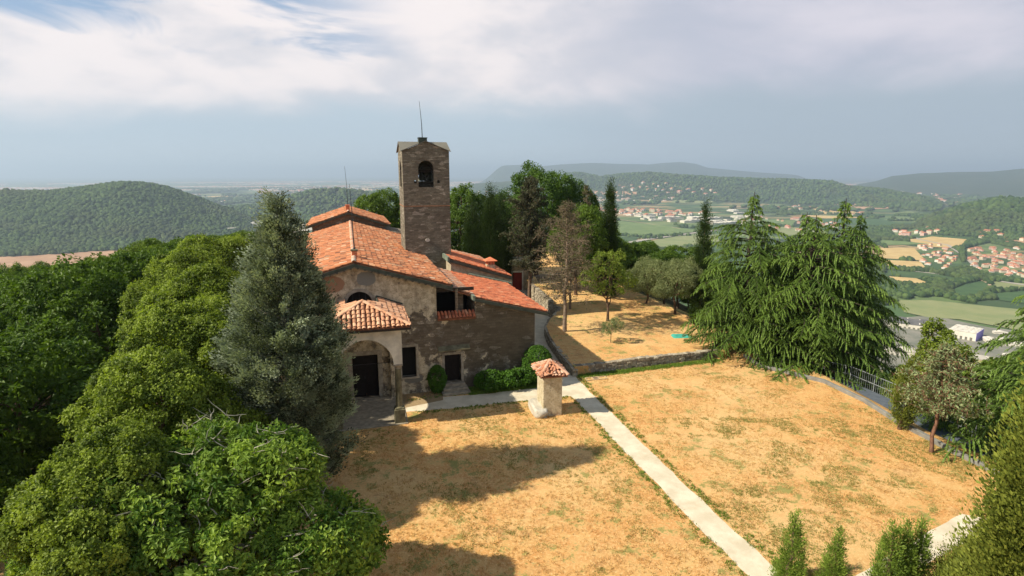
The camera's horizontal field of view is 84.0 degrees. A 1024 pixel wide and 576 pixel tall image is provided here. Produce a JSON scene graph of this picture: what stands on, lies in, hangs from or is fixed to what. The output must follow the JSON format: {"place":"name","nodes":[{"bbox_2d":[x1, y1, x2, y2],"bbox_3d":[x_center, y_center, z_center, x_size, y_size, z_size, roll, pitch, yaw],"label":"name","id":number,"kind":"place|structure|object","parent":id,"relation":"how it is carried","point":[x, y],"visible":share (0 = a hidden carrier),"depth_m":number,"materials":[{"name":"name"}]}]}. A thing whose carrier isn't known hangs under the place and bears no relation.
{"place":"outdoors","nodes":[
{"label":"outdoors","id":0,"kind":"place"},
{"bbox_2d":[0,250,117,268],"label":"field","id":1,"kind":"structure","parent":0,"point":[29,260],"depth_m":1643.45,"materials":[{"name":"plant"}]},
{"bbox_2d":[0,162,1023,575],"bbox_3d":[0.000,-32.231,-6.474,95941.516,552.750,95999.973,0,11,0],"label":"ground","id":2,"kind":"structure","parent":0,"point":[858,552],"depth_m":27.15,"materials":[{"name":"plant"}]},
{"bbox_2d":[0,263,29,278],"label":"woodland tree","id":3,"kind":"object","parent":2,"relation":"on","point":[16,268],"visible":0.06,"depth_m":62.07,"materials":[{"name":"green plant"}]},
{"bbox_2d":[0,431,32,521],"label":"woodland tree","id":4,"kind":"object","parent":2,"relation":"on","point":[13,473],"visible":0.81,"depth_m":22.77,"materials":[{"name":"green plant"}]},
{"bbox_2d":[0,368,83,460],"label":"woodland tree","id":5,"kind":"object","parent":2,"relation":"on","point":[26,401],"visible":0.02,"depth_m":27.83,"materials":[{"name":"green plant"}]},
{"bbox_2d":[0,316,99,458],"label":"woodland tree","id":6,"kind":"object","parent":2,"relation":"on","point":[48,329],"visible":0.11,"depth_m":32.16,"materials":[{"name":"green plant"}]},
{"bbox_2d":[0,263,100,334],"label":"woodland tree","id":7,"kind":"object","parent":2,"relation":"on","point":[5,289],"visible":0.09,"depth_m":42.79,"materials":[{"name":"green plant"}]},
{"bbox_2d":[0,332,110,471],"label":"woodland tree","id":8,"kind":"object","parent":2,"relation":"on","point":[59,378],"visible":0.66,"depth_m":25.42,"materials":[{"name":"green plant"}]},
{"bbox_2d":[1,252,137,368],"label":"woodland tree","id":9,"kind":"object","parent":2,"relation":"on","point":[99,289],"visible":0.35,"depth_m":36.58,"materials":[{"name":"green plant"}]},
{"bbox_2d":[0,414,232,575],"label":"lime tree","id":10,"kind":"object","parent":2,"relation":"on","point":[41,494],"visible":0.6,"depth_m":14.47,"materials":[{"name":"green plant"}]},
{"bbox_2d":[78,248,166,342],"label":"woodland tree","id":11,"kind":"object","parent":2,"relation":"on","point":[134,265],"visible":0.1,"depth_m":41.53,"materials":[{"name":"green plant"}]},
{"bbox_2d":[111,244,162,256],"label":"woodland tree","id":12,"kind":"object","parent":2,"relation":"on","point":[131,249],"visible":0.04,"depth_m":54.91,"materials":[{"name":"green plant"}]},
{"bbox_2d":[138,237,182,249],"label":"woodland tree","id":13,"kind":"object","parent":2,"relation":"on","point":[149,242],"visible":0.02,"depth_m":64.02,"materials":[{"name":"green plant"}]},
{"bbox_2d":[56,343,271,478],"bbox_3d":[-12.359,5.850,20.902,6.649,8.136,6.435,-4,12,-18],"label":"lime tree","id":14,"kind":"object","parent":2,"relation":"on","point":[185,390],"visible":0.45,"depth_m":19.41,"materials":[{"name":"green plant"}]},
{"bbox_2d":[117,244,240,312],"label":"lime tree","id":15,"kind":"object","parent":2,"relation":"on","point":[177,262],"visible":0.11,"depth_m":34.20,"materials":[{"name":"green plant"}]},
{"bbox_2d":[103,291,274,428],"bbox_3d":[-14.365,4.537,25.960,7.205,8.843,7.766,-6,13,-26],"label":"lime tree","id":16,"kind":"object","parent":2,"relation":"on","point":[188,324],"visible":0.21,"depth_m":23.56,"materials":[{"name":"green plant"}]},
{"bbox_2d":[114,260,279,373],"bbox_3d":[-16.494,3.151,31.195,7.162,9.426,7.731,9,14,37],"label":"lime tree","id":17,"kind":"object","parent":2,"relation":"on","point":[176,288],"visible":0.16,"depth_m":29.34,"materials":[{"name":"green plant"}]},
{"bbox_2d":[3,398,392,575],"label":"walnut tree","id":18,"kind":"object","parent":2,"relation":"on","point":[277,543],"visible":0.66,"depth_m":15.74,"materials":[{"name":"green plant"}]},
{"bbox_2d":[0,180,398,256],"bbox_3d":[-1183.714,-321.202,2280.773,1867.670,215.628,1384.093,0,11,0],"label":"woodland","id":19,"kind":"object","parent":2,"relation":"on","point":[36,222],"visible":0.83,"depth_m":2000.25,"materials":[{"name":"plant"}]},
{"bbox_2d":[172,233,253,276],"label":"lime tree","id":20,"kind":"object","parent":2,"relation":"on","point":[223,249],"visible":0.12,"depth_m":40.86,"materials":[{"name":"green plant"}]},
{"bbox_2d":[204,186,368,486],"bbox_3d":[-9.035,2.738,22.803,5.575,13.490,5.680,-8,14,-34],"label":"cypress tree","id":21,"kind":"object","parent":2,"relation":"on","point":[302,354],"visible":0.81,"depth_m":21.79,"materials":[{"name":"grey plant"}]},
{"bbox_2d":[309,392,442,433],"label":"earth","id":22,"kind":"structure","parent":2,"relation":"on","point":[411,403],"depth_m":34.71,"materials":[{"name":"soil"}]},
{"bbox_2d":[353,187,400,228],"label":"broadleaf tree","id":23,"kind":"object","parent":2,"relation":"on","point":[371,202],"visible":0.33,"depth_m":76.17,"materials":[{"name":"green plant"}]},
{"bbox_2d":[278,166,548,431],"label":"church","id":24,"kind":"structure","parent":2,"relation":"on","point":[409,325],"depth_m":35.59,"materials":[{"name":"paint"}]},
{"bbox_2d":[345,289,374,303],"bbox_3d":[-9.067,0.755,33.837,1.840,1.520,0.390,-3,12,-16],"label":"lunette window","id":25,"kind":"structure","parent":24,"relation":"in","point":[357,294],"depth_m":33.84,"materials":[{"name":"glass"}]},
{"bbox_2d":[347,350,383,398],"bbox_3d":[-8.942,5.264,34.772,2.020,3.010,0.360,-3,12,-16],"label":"main door","id":26,"kind":"structure","parent":24,"relation":"in","point":[370,380],"depth_m":34.85,"materials":[{"name":"brown wood"}]},
{"bbox_2d":[401,344,419,379],"bbox_3d":[-6.426,4.539,35.362,1.240,2.200,0.440,-3,12,-16],"label":"side window","id":27,"kind":"structure","parent":24,"relation":"in","point":[410,366],"depth_m":35.50,"materials":[{"name":"grey stone"}]},
{"bbox_2d":[438,344,470,396],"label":"side door","id":28,"kind":"structure","parent":24,"relation":"in","point":[450,360],"depth_m":35.97,"materials":[{"name":"grey stone"}]},
{"bbox_2d":[396,102,450,292],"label":"bell tower","id":29,"kind":"structure","parent":2,"relation":"on","point":[425,212],"depth_m":46.09,"materials":[{"name":"stone"}]},
{"bbox_2d":[426,364,447,393],"bbox_3d":[-4.682,5.883,35.644,1.343,2.279,1.205,-3,12,-16],"label":"round shrub","id":30,"kind":"object","parent":2,"relation":"on","point":[438,387],"visible":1,"depth_m":35.30,"materials":[{"name":"green plant"}]},
{"bbox_2d":[450,182,489,250],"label":"broadleaf tree","id":31,"kind":"object","parent":2,"relation":"on","point":[464,195],"visible":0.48,"depth_m":67.85,"materials":[{"name":"green plant"}]},
{"bbox_2d":[459,198,484,255],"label":"cypress tree","id":32,"kind":"object","parent":2,"relation":"on","point":[471,234],"visible":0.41,"depth_m":62.00,"materials":[{"name":"green plant"}]},
{"bbox_2d":[476,181,507,268],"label":"cypress tree","id":33,"kind":"object","parent":2,"relation":"on","point":[490,217],"visible":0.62,"depth_m":61.41,"materials":[{"name":"green plant"}]},
{"bbox_2d":[0,181,987,202],"bbox_3d":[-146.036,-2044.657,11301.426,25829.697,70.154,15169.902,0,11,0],"label":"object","id":34,"kind":"object","parent":2,"relation":"on","point":[283,183],"visible":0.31,"depth_m":12628.80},
{"bbox_2d":[489,189,514,282],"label":"cypress tree","id":35,"kind":"object","parent":2,"relation":"on","point":[506,224],"visible":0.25,"depth_m":65.42,"materials":[{"name":"green plant"}]},
{"bbox_2d":[468,381,536,394],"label":"green grass","id":36,"kind":"structure","parent":2,"relation":"on","point":[474,390],"depth_m":36.15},
{"bbox_2d":[473,366,534,390],"bbox_3d":[-0.466,5.970,36.320,4.005,1.840,1.879,-3,12,-16],"label":"shrub","id":37,"kind":"object","parent":2,"relation":"on","point":[493,377],"visible":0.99,"depth_m":35.93,"materials":[{"name":"green plant"}]},
{"bbox_2d":[0,171,1023,226],"bbox_3d":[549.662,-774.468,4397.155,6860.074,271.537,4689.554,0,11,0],"label":"woodland","id":38,"kind":"object","parent":2,"relation":"on","point":[888,198],"visible":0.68,"depth_m":4596.07,"materials":[{"name":"plant"}]},
{"bbox_2d":[504,256,527,289],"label":"outbuilding","id":39,"kind":"structure","parent":2,"relation":"on","point":[519,281],"depth_m":67.17,"materials":[{"name":"paint"}]},
{"bbox_2d":[511,271,522,289],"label":"door","id":40,"kind":"structure","parent":39,"relation":"in","point":[517,283],"depth_m":67.22,"materials":[{"name":"red paint"}]},
{"bbox_2d":[21,186,1023,211],"bbox_3d":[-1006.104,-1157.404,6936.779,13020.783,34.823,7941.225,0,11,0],"label":"woodland","id":41,"kind":"object","parent":2,"relation":"on","point":[949,198],"visible":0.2,"depth_m":5317.24,"materials":[{"name":"plant"}]},
{"bbox_2d":[498,175,555,297],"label":"pine tree","id":42,"kind":"object","parent":2,"relation":"on","point":[527,221],"visible":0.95,"depth_m":58.76,"materials":[{"name":"green plant"}]},
{"bbox_2d":[521,344,552,383],"bbox_3d":[1.631,5.170,37.216,2.179,3.045,2.150,-3,12,-16],"label":"round shrub","id":43,"kind":"object","parent":2,"relation":"on","point":[543,351],"visible":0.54,"depth_m":36.58,"materials":[{"name":"green plant"}]},
{"bbox_2d":[528,398,547,418],"bbox_3d":[1.498,6.989,32.784,0.809,0.691,1.923,-2,12,-12],"label":"stone block","id":44,"kind":"object","parent":2,"relation":"on","point":[537,410],"depth_m":32.19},
{"bbox_2d":[499,160,578,275],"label":"broadleaf tree","id":45,"kind":"object","parent":2,"relation":"on","point":[556,188],"visible":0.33,"depth_m":70.04,"materials":[{"name":"green plant"}]},
{"bbox_2d":[531,273,559,316],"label":"garden wall","id":46,"kind":"structure","parent":2,"relation":"on","point":[536,292],"depth_m":59.97,"materials":[{"name":"stone"}]},
{"bbox_2d":[531,358,569,415],"bbox_3d":[2.158,5.680,32.757,1.911,3.388,2.330,-2,12,-11],"label":"wayside shrine","id":47,"kind":"object","parent":2,"relation":"on","point":[550,372],"visible":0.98,"depth_m":32.12,"materials":[{"name":"paint"}]},
{"bbox_2d":[544,303,577,376],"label":"garden wall","id":48,"kind":"structure","parent":2,"relation":"on","point":[559,355],"depth_m":43.13,"materials":[{"name":"stone"}]},
{"bbox_2d":[547,179,603,274],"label":"broadleaf tree","id":49,"kind":"object","parent":2,"relation":"on","point":[594,201],"visible":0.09,"depth_m":72.12,"materials":[{"name":"green plant"}]},
{"bbox_2d":[407,377,791,575],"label":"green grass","id":50,"kind":"structure","parent":2,"relation":"on","point":[643,472],"depth_m":26.57,"materials":[{"name":"plant"}]},
{"bbox_2d":[594,177,620,297],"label":"cypress tree","id":51,"kind":"object","parent":2,"relation":"on","point":[610,223],"visible":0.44,"depth_m":57.53,"materials":[{"name":"green plant"}]},
{"bbox_2d":[532,276,725,374],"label":"terrace","id":52,"kind":"structure","parent":2,"relation":"on","point":[652,326],"depth_m":47.64,"materials":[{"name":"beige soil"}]},
{"bbox_2d":[523,199,602,331],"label":"dry tree","id":53,"kind":"object","parent":52,"relation":"on","point":[565,208],"visible":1,"depth_m":45.37,"materials":[{"name":"brown plant"}]},
{"bbox_2d":[549,213,595,308],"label":"dry tree","id":54,"kind":"object","parent":52,"relation":"on","point":[575,275],"visible":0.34,"depth_m":52.34,"materials":[{"name":"brown plant"}]},
{"bbox_2d":[545,202,609,294],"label":"broadleaf tree","id":55,"kind":"object","parent":52,"relation":"on","point":[585,216],"visible":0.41,"depth_m":56.45,"materials":[{"name":"green plant"}]},
{"bbox_2d":[577,248,638,320],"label":"young tree","id":56,"kind":"object","parent":52,"relation":"on","point":[621,275],"visible":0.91,"depth_m":48.89,"materials":[{"name":"green plant"}]},
{"bbox_2d":[590,229,634,281],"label":"broadleaf tree","id":57,"kind":"object","parent":52,"relation":"on","point":[626,250],"visible":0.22,"depth_m":59.71,"materials":[{"name":"green plant"}]},
{"bbox_2d":[601,316,625,342],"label":"olive sapling","id":58,"kind":"object","parent":52,"relation":"on","point":[615,325],"visible":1,"depth_m":43.86,"materials":[{"name":"green plant"}]},
{"bbox_2d":[619,255,666,303],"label":"olive tree","id":59,"kind":"object","parent":52,"relation":"on","point":[638,271],"visible":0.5,"depth_m":55.39,"materials":[{"name":"green plant"}]},
{"bbox_2d":[645,255,702,313],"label":"olive tree","id":60,"kind":"object","parent":52,"relation":"on","point":[687,278],"visible":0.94,"depth_m":51.57,"materials":[{"name":"green plant"}]},
{"bbox_2d":[622,242,651,272],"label":"woodland tree","id":61,"kind":"object","parent":2,"relation":"on","point":[640,251],"visible":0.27,"depth_m":74.43,"materials":[{"name":"green plant"}]},
{"bbox_2d":[575,349,718,371],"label":"garden wall","id":62,"kind":"structure","parent":2,"relation":"on","point":[640,361],"depth_m":40.62,"materials":[{"name":"stone"}]},
{"bbox_2d":[577,358,720,378],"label":"green grass","id":63,"kind":"structure","parent":2,"relation":"on","point":[637,369],"depth_m":40.01,"materials":[{"name":"plant"}]},
{"bbox_2d":[296,207,1023,388],"bbox_3d":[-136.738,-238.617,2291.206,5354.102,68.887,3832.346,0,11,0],"label":"woodland","id":64,"kind":"object","parent":2,"relation":"on","point":[937,286],"visible":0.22,"depth_m":1432.47,"materials":[{"name":"plant"}]},
{"bbox_2d":[634,249,690,303],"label":"woodland tree","id":65,"kind":"object","parent":2,"relation":"on","point":[662,256],"visible":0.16,"depth_m":63.19,"materials":[{"name":"green plant"}]},
{"bbox_2d":[663,244,701,308],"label":"woodland tree","id":66,"kind":"object","parent":2,"relation":"on","point":[668,248],"visible":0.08,"depth_m":72.34,"materials":[{"name":"green plant"}]},
{"bbox_2d":[686,196,716,324],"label":"cypress tree","id":67,"kind":"object","parent":2,"relation":"on","point":[699,254],"visible":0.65,"depth_m":50.68,"materials":[{"name":"green plant"}]},
{"bbox_2d":[677,192,820,372],"bbox_3d":[17.852,-0.032,43.042,10.643,14.257,11.472,6,13,27],"label":"cedar tree","id":68,"kind":"object","parent":2,"relation":"on","point":[722,307],"visible":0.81,"depth_m":41.87,"materials":[{"name":"plant"}]},
{"bbox_2d":[767,506,810,575],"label":"cypress sapling","id":69,"kind":"object","parent":2,"relation":"on","point":[789,562],"visible":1,"depth_m":18.63,"materials":[{"name":"green plant"}]},
{"bbox_2d":[722,212,871,371],"bbox_3d":[22.857,0.614,44.715,10.900,13.076,11.409,-3,12,-16],"label":"cedar tree","id":70,"kind":"object","parent":2,"relation":"on","point":[804,222],"visible":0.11,"depth_m":43.47,"materials":[{"name":"plant"}]},
{"bbox_2d":[718,215,906,390],"bbox_3d":[21.189,0.970,41.394,11.704,12.573,12.249,2,11,10],"label":"cedar tree","id":71,"kind":"object","parent":2,"relation":"on","point":[818,322],"visible":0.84,"depth_m":39.37,"materials":[{"name":"plant"}]},
{"bbox_2d":[812,524,854,575],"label":"cypress sapling","id":72,"kind":"object","parent":2,"relation":"on","point":[836,563],"visible":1,"depth_m":18.16,"materials":[{"name":"green plant"}]},
{"bbox_2d":[777,198,915,388],"bbox_3d":[24.672,0.624,43.036,10.974,14.684,10.181,1,11,3],"label":"cedar tree","id":73,"kind":"object","parent":2,"relation":"on","point":[883,297],"visible":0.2,"depth_m":41.01,"materials":[{"name":"plant"}]},
{"bbox_2d":[806,212,909,389],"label":"cedar tree","id":74,"kind":"object","parent":2,"relation":"on","point":[882,310],"visible":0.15,"depth_m":42.32,"materials":[{"name":"plant"}]},
{"bbox_2d":[743,354,998,473],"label":"boundary wall","id":75,"kind":"structure","parent":2,"relation":"on","point":[918,432],"depth_m":33.12,"materials":[{"name":"stone"}]},
{"bbox_2d":[862,518,910,575],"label":"cypress sapling","id":76,"kind":"object","parent":2,"relation":"on","point":[888,546],"visible":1,"depth_m":17.81,"materials":[{"name":"green plant"}]},
{"bbox_2d":[875,513,922,575],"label":"cypress sapling","id":77,"kind":"object","parent":2,"relation":"on","point":[912,562],"visible":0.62,"depth_m":17.94,"materials":[{"name":"green plant"}]},
{"bbox_2d":[886,346,927,430],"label":"cypress tree","id":78,"kind":"object","parent":2,"relation":"on","point":[901,418],"visible":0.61,"depth_m":30.17,"materials":[{"name":"green plant"}]},
{"bbox_2d":[903,513,935,575],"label":"cypress sapling","id":79,"kind":"object","parent":2,"relation":"on","point":[924,543],"visible":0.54,"depth_m":18.13,"materials":[{"name":"green plant"}]},
{"bbox_2d":[884,340,994,452],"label":"tree","id":80,"kind":"object","parent":2,"relation":"on","point":[944,353],"visible":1,"depth_m":27.13,"materials":[{"name":"green plant"}]},
{"bbox_2d":[901,317,978,407],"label":"broadleaf tree","id":81,"kind":"object","parent":2,"relation":"on","point":[927,328],"visible":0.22,"depth_m":33.74,"materials":[{"name":"green plant"}]},
{"bbox_2d":[920,530,970,575],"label":"cypress shrub","id":82,"kind":"object","parent":2,"relation":"on","point":[946,569],"visible":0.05,"depth_m":17.21,"materials":[{"name":"green plant"}]},
{"bbox_2d":[877,316,1023,368],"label":"yard","id":83,"kind":"structure","parent":2,"relation":"on","point":[912,336],"depth_m":854.48,"materials":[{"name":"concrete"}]},
{"bbox_2d":[888,317,938,331],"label":"warehouse","id":84,"kind":"structure","parent":83,"relation":"on","point":[916,324],"depth_m":915.01,"materials":[{"name":"grey metal"}]},
{"bbox_2d":[949,324,983,341],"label":"warehouse","id":85,"kind":"structure","parent":83,"relation":"on","point":[966,332],"depth_m":852.52,"materials":[{"name":"metal"}]},
{"bbox_2d":[916,372,985,437],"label":"cedar tree","id":86,"kind":"object","parent":2,"relation":"on","point":[928,421],"visible":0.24,"depth_m":31.64,"materials":[{"name":"plant"}]},
{"bbox_2d":[927,529,977,575],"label":"cypress shrub","id":87,"kind":"object","parent":2,"relation":"on","point":[951,547],"visible":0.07,"depth_m":18.20,"materials":[{"name":"green plant"}]},
{"bbox_2d":[915,198,1023,239],"bbox_3d":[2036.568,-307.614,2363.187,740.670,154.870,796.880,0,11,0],"label":"woodland","id":88,"kind":"object","parent":2,"relation":"on","point":[1008,225],"visible":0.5,"depth_m":2230.11,"materials":[{"name":"plant"}]},
{"bbox_2d":[931,309,1023,468],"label":"cedar tree","id":89,"kind":"object","parent":2,"relation":"on","point":[1009,379],"visible":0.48,"depth_m":27.78,"materials":[{"name":"plant"}]},
{"bbox_2d":[945,360,1016,430],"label":"woodland tree","id":90,"kind":"object","parent":2,"relation":"on","point":[983,377],"visible":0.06,"depth_m":34.56,"materials":[{"name":"green plant"}]},
{"bbox_2d":[940,357,1023,575],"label":"cypress tree","id":91,"kind":"object","parent":2,"relation":"on","point":[995,547],"visible":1,"depth_m":12.10,"materials":[{"name":"green plant"}]},
{"bbox_2d":[945,370,1023,444],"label":"cedar tree","id":92,"kind":"object","parent":2,"relation":"on","point":[1003,399],"visible":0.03,"depth_m":32.11,"materials":[{"name":"plant"}]},
{"bbox_2d":[963,295,1023,394],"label":"cedar tree","id":93,"kind":"object","parent":2,"relation":"on","point":[1014,333],"visible":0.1,"depth_m":35.84,"materials":[{"name":"plant"}]},
{"bbox_2d":[0,0,1023,177],"label":"sky","id":94,"kind":"structure","parent":0,"point":[89,88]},
{"bbox_2d":[405,288,774,575],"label":"path","id":95,"kind":"structure","parent":0,"point":[744,556],"depth_m":27.71,"materials":[{"name":"concrete"}]},
{"bbox_2d":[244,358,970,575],"bbox_3d":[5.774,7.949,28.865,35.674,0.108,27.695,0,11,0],"label":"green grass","id":96,"kind":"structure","parent":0,"point":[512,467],"depth_m":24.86,"materials":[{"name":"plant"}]},
{"bbox_2d":[616,220,693,234],"bbox_3d":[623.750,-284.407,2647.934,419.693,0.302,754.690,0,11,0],"label":"field","id":97,"kind":"structure","parent":0,"point":[630,228],"depth_m":2524.77,"materials":[{"name":"plant"}]},
{"bbox_2d":[646,235,718,246],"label":"field","id":98,"kind":"structure","parent":0,"point":[677,241],"depth_m":2108.58,"materials":[{"name":"plant"}]},
{"bbox_2d":[768,226,824,235],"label":"field","id":99,"kind":"structure","parent":0,"point":[790,231],"depth_m":2479.57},
{"bbox_2d":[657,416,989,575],"bbox_3d":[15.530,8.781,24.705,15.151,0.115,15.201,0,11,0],"label":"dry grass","id":100,"kind":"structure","parent":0,"point":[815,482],"depth_m":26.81,"materials":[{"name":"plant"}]},
{"bbox_2d":[824,218,900,224],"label":"field","id":101,"kind":"structure","parent":0,"point":[871,221],"depth_m":2947.74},
{"bbox_2d":[879,248,922,259],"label":"field","id":102,"kind":"structure","parent":0,"point":[894,253],"depth_m":1765.06,"materials":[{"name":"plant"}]},
{"bbox_2d":[887,260,924,266],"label":"field","id":103,"kind":"structure","parent":0,"point":[907,263],"depth_m":1568.34,"materials":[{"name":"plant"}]},
{"bbox_2d":[828,376,993,457],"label":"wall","id":104,"kind":"structure","parent":0,"point":[882,400],"depth_m":35.14,"materials":[{"name":"grey concrete"}]},
{"bbox_2d":[786,354,1001,446],"bbox_3d":[23.652,7.086,33.089,2.112,1.300,19.285,-3,12,-14],"label":"railing","id":105,"kind":"object","parent":104,"relation":"on","point":[889,390],"visible":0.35,"depth_m":37.11,"materials":[{"name":"metal"}]},
{"bbox_2d":[856,514,978,575],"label":"path","id":106,"kind":"structure","parent":0,"point":[939,532],"depth_m":21.78,"materials":[{"name":"concrete"}]},
{"bbox_2d":[887,270,953,278],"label":"field","id":107,"kind":"structure","parent":0,"point":[910,274],"depth_m":1397.06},
{"bbox_2d":[910,236,966,247],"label":"field","id":108,"kind":"structure","parent":0,"point":[949,241],"depth_m":2077.18,"materials":[{"name":"plant"}]},
{"bbox_2d":[899,300,1023,329],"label":"field","id":109,"kind":"structure","parent":0,"point":[989,315],"depth_m":1021.74,"materials":[{"name":"plant"}]},
{"bbox_2d":[954,281,987,295],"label":"field","id":110,"kind":"structure","parent":0,"point":[969,288],"depth_m":1226.53,"materials":[{"name":"plant"}]},
{"bbox_2d":[995,291,1023,302],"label":"field","id":111,"kind":"structure","parent":0,"point":[1007,296],"depth_m":1155.99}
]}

